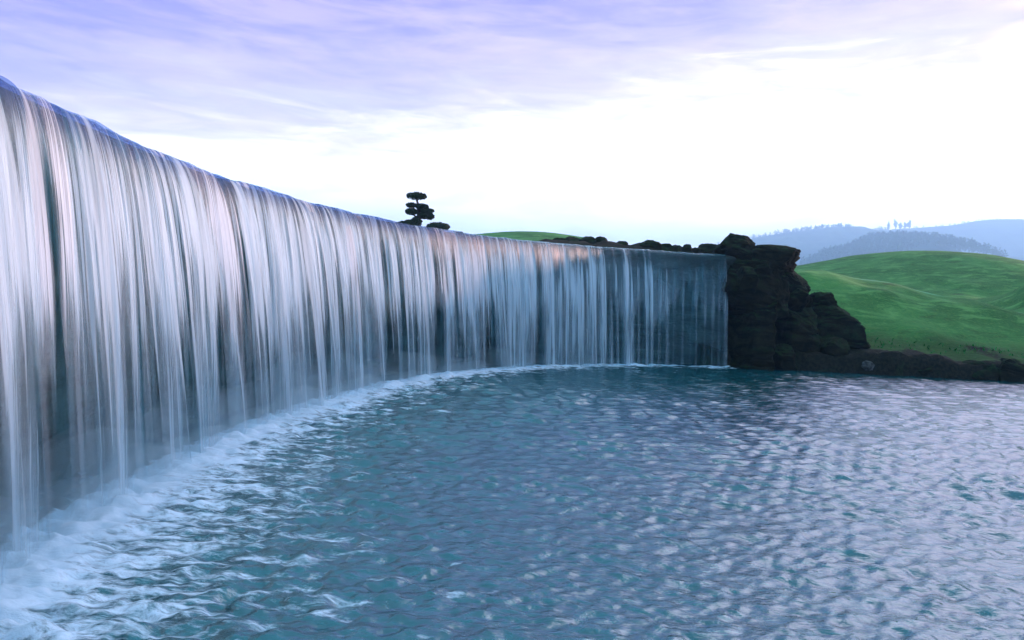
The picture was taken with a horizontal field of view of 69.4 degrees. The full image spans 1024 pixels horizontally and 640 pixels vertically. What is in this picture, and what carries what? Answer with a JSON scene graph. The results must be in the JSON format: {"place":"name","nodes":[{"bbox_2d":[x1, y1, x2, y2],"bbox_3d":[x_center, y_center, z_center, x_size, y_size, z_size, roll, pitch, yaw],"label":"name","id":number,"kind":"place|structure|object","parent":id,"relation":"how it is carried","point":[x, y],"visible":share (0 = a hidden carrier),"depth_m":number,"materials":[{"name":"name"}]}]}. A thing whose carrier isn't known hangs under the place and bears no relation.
{"place":"outdoors","nodes":[
{"label":"outdoors","id":0,"kind":"place"},
{"bbox_2d":[0,362,1023,639],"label":"pool water","id":1,"kind":"structure","parent":0,"point":[594,500],"depth_m":9.80,"materials":[{"name":"blue liquid"}]},
{"bbox_2d":[0,0,1023,247],"label":"sky","id":2,"kind":"structure","parent":0,"point":[694,123],"materials":[{"name":"white"}]},
{"bbox_2d":[380,225,1023,381],"bbox_3d":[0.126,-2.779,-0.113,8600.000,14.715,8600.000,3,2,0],"label":"ground","id":3,"kind":"structure","parent":0,"point":[949,299],"depth_m":38.73,"materials":[{"name":"green plant"}]},
{"bbox_2d":[0,86,735,510],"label":"weir wall","id":4,"kind":"structure","parent":3,"relation":"on","point":[62,416],"depth_m":16.48,"materials":[{"name":"liquid"}]},
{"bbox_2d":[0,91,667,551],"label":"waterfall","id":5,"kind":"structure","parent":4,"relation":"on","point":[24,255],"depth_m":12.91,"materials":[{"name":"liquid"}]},
{"bbox_2d":[649,279,680,305],"bbox_3d":[6.652,-1.252,33.151,1.879,1.184,0.763,3,2,0],"label":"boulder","id":6,"kind":"object","parent":4,"relation":"on","point":[659,288],"visible":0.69,"depth_m":32.90,"materials":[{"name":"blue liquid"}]},
{"bbox_2d":[713,233,755,259],"bbox_3d":[10.047,-3.245,33.441,1.827,1.341,1.322,3,2,16],"label":"boulder","id":7,"kind":"object","parent":4,"relation":"on","point":[736,245],"visible":0.81,"depth_m":32.99,"materials":[{"name":"grey stone"}]},
{"bbox_2d":[402,191,434,226],"bbox_3d":[-5.033,-5.626,39.878,1.777,2.605,1.044,3,2,0],"label":"pine tree","id":8,"kind":"object","parent":3,"relation":"on","point":[423,211],"visible":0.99,"depth_m":39.62,"materials":[{"name":"green plant"}]},
{"bbox_2d":[425,222,449,230],"bbox_3d":[-3.971,-4.723,39.556,1.373,1.084,1.107,3,2,0],"label":"shrub","id":9,"kind":"object","parent":3,"relation":"on","point":[440,226],"visible":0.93,"depth_m":39.24,"materials":[{"name":"green plant"}]},
{"bbox_2d":[565,236,579,240],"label":"boulder","id":10,"kind":"object","parent":3,"relation":"on","point":[569,238],"visible":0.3,"depth_m":38.73,"materials":[{"name":"grey stone"}]},
{"bbox_2d":[578,236,596,243],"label":"boulder","id":11,"kind":"object","parent":3,"relation":"on","point":[590,239],"visible":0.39,"depth_m":38.27,"materials":[{"name":"grey stone"}]},
{"bbox_2d":[595,236,607,241],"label":"boulder","id":12,"kind":"object","parent":3,"relation":"on","point":[599,238],"visible":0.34,"depth_m":38.34,"materials":[{"name":"grey stone"}]},
{"bbox_2d":[617,241,628,245],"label":"boulder","id":13,"kind":"object","parent":3,"relation":"on","point":[623,242],"visible":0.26,"depth_m":38.36,"materials":[{"name":"grey stone"}]},
{"bbox_2d":[638,240,661,249],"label":"boulder","id":14,"kind":"object","parent":3,"relation":"on","point":[651,244],"visible":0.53,"depth_m":38.25,"materials":[{"name":"grey stone"}]},
{"bbox_2d":[660,243,675,251],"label":"boulder","id":15,"kind":"object","parent":3,"relation":"on","point":[667,247],"visible":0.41,"depth_m":38.37,"materials":[{"name":"black stone"}]},
{"bbox_2d":[673,245,682,252],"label":"boulder","id":16,"kind":"object","parent":3,"relation":"on","point":[679,248],"visible":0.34,"depth_m":38.34,"materials":[{"name":"black stone"}]},
{"bbox_2d":[683,244,692,252],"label":"boulder","id":17,"kind":"object","parent":3,"relation":"on","point":[687,248],"visible":0.41,"depth_m":38.31,"materials":[{"name":"black stone"}]},
{"bbox_2d":[692,247,703,253],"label":"boulder","id":18,"kind":"object","parent":3,"relation":"on","point":[698,250],"visible":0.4,"depth_m":38.38,"materials":[{"name":"black stone"}]},
{"bbox_2d":[698,243,716,254],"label":"boulder","id":19,"kind":"object","parent":3,"relation":"on","point":[708,248],"visible":0.28,"depth_m":38.35,"materials":[{"name":"black stone"}]},
{"bbox_2d":[721,300,778,370],"bbox_3d":[10.762,0.785,33.447,2.482,3.632,3.099,3,2,0],"label":"boulder","id":20,"kind":"object","parent":3,"relation":"on","point":[749,342],"visible":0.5,"depth_m":32.29,"materials":[{"name":"black stone"}]},
{"bbox_2d":[717,255,789,317],"bbox_3d":[10.889,-1.580,33.523,3.208,2.924,3.069,3,2,0],"label":"boulder","id":21,"kind":"object","parent":20,"relation":"on","point":[773,284],"visible":0.59,"depth_m":32.59,"materials":[{"name":"black stone"}]},
{"bbox_2d":[752,244,800,272],"bbox_3d":[11.905,-2.781,33.705,2.556,1.192,2.663,3,2,0],"label":"boulder","id":22,"kind":"object","parent":21,"relation":"on","point":[784,258],"visible":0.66,"depth_m":32.59,"materials":[{"name":"black stone"}]},
{"bbox_2d":[773,343,797,370],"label":"boulder","id":23,"kind":"object","parent":3,"relation":"on","point":[784,355],"visible":0.57,"depth_m":32.52,"materials":[{"name":"black stone"}]},
{"bbox_2d":[775,307,823,352],"bbox_3d":[13.293,1.022,34.691,2.434,3.673,3.036,3,2,0],"label":"boulder","id":24,"kind":"object","parent":3,"relation":"on","point":[799,331],"visible":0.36,"depth_m":33.57,"materials":[{"name":"black stone"}]},
{"bbox_2d":[784,271,812,307],"bbox_3d":[12.983,-1.303,35.252,2.281,2.759,3.035,3,2,0],"label":"boulder","id":25,"kind":"object","parent":24,"relation":"on","point":[795,280],"visible":0.25,"depth_m":33.92,"materials":[{"name":"black stone"}]},
{"bbox_2d":[788,288,808,311],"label":"boulder","id":26,"kind":"object","parent":24,"relation":"on","point":[797,302],"visible":0.62,"depth_m":33.54,"materials":[{"name":"black stone"}]},
{"bbox_2d":[820,337,849,355],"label":"boulder","id":27,"kind":"object","parent":3,"relation":"on","point":[834,346],"visible":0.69,"depth_m":33.02,"materials":[{"name":"black stone"}]},
{"bbox_2d":[812,305,870,348],"bbox_3d":[15.282,0.322,35.207,2.840,2.035,3.315,3,2,0],"label":"boulder","id":28,"kind":"object","parent":3,"relation":"on","point":[836,321],"visible":0.62,"depth_m":34.14,"materials":[{"name":"black stone"}]},
{"bbox_2d":[809,292,838,306],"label":"boulder","id":29,"kind":"object","parent":28,"relation":"on","point":[824,298],"visible":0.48,"depth_m":35.03,"materials":[{"name":"black stone"}]},
{"bbox_2d":[861,360,874,370],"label":"boulder","id":30,"kind":"object","parent":3,"relation":"on","point":[867,365],"visible":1,"depth_m":32.55,"materials":[{"name":"grey stone"}]},
{"bbox_2d":[918,365,934,376],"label":"boulder","id":31,"kind":"object","parent":3,"relation":"on","point":[924,372],"visible":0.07,"depth_m":32.43,"materials":[{"name":"black stone"}]},
{"bbox_2d":[962,360,999,380],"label":"boulder","id":32,"kind":"object","parent":3,"relation":"on","point":[989,372],"visible":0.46,"depth_m":32.33,"materials":[{"name":"black stone"}]},
{"bbox_2d":[998,358,1023,381],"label":"boulder","id":33,"kind":"object","parent":3,"relation":"on","point":[1011,370],"visible":0.44,"depth_m":32.21,"materials":[{"name":"black stone"}]},
{"bbox_2d":[750,226,887,262],"bbox_3d":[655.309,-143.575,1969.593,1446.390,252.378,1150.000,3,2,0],"label":"hill","id":34,"kind":"structure","parent":0,"point":[808,242],"depth_m":1881.99,"materials":[{"name":"blue"}]},
{"bbox_2d":[718,223,851,243],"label":"wood","id":35,"kind":"object","parent":34,"relation":"on","point":[807,228],"visible":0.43,"depth_m":2072.72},
{"bbox_2d":[796,239,961,264],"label":"hill","id":36,"kind":"structure","parent":0,"point":[925,247],"depth_m":1187.60,"materials":[{"name":"blue"}]},
{"bbox_2d":[800,229,1008,263],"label":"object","id":37,"kind":"object","parent":36,"relation":"on","point":[852,248],"visible":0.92,"depth_m":1170.40,"materials":[{"name":"blue"}]},
{"bbox_2d":[872,337,1023,357],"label":"grass","id":38,"kind":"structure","parent":0,"point":[942,346],"depth_m":34.48,"materials":[{"name":"green plant"}]},
{"bbox_2d":[885,219,1023,257],"bbox_3d":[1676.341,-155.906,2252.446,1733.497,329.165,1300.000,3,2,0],"label":"hill","id":39,"kind":"structure","parent":0,"point":[1007,235],"depth_m":2190.39,"materials":[{"name":"blue"}]},
{"bbox_2d":[874,226,888,229],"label":"wood","id":40,"kind":"object","parent":39,"relation":"on","point":[881,228],"visible":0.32,"depth_m":2436.22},
{"bbox_2d":[913,218,997,227],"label":"wood","id":41,"kind":"object","parent":39,"relation":"on","point":[958,223],"visible":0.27,"depth_m":2444.54,"materials":[{"name":"plant"}]},
{"bbox_2d":[1009,255,1023,260],"bbox_3d":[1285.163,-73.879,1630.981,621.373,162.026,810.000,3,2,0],"label":"hill","id":42,"kind":"structure","parent":0,"point":[1021,257],"depth_m":1645.89,"materials":[{"name":"blue"}]}
]}

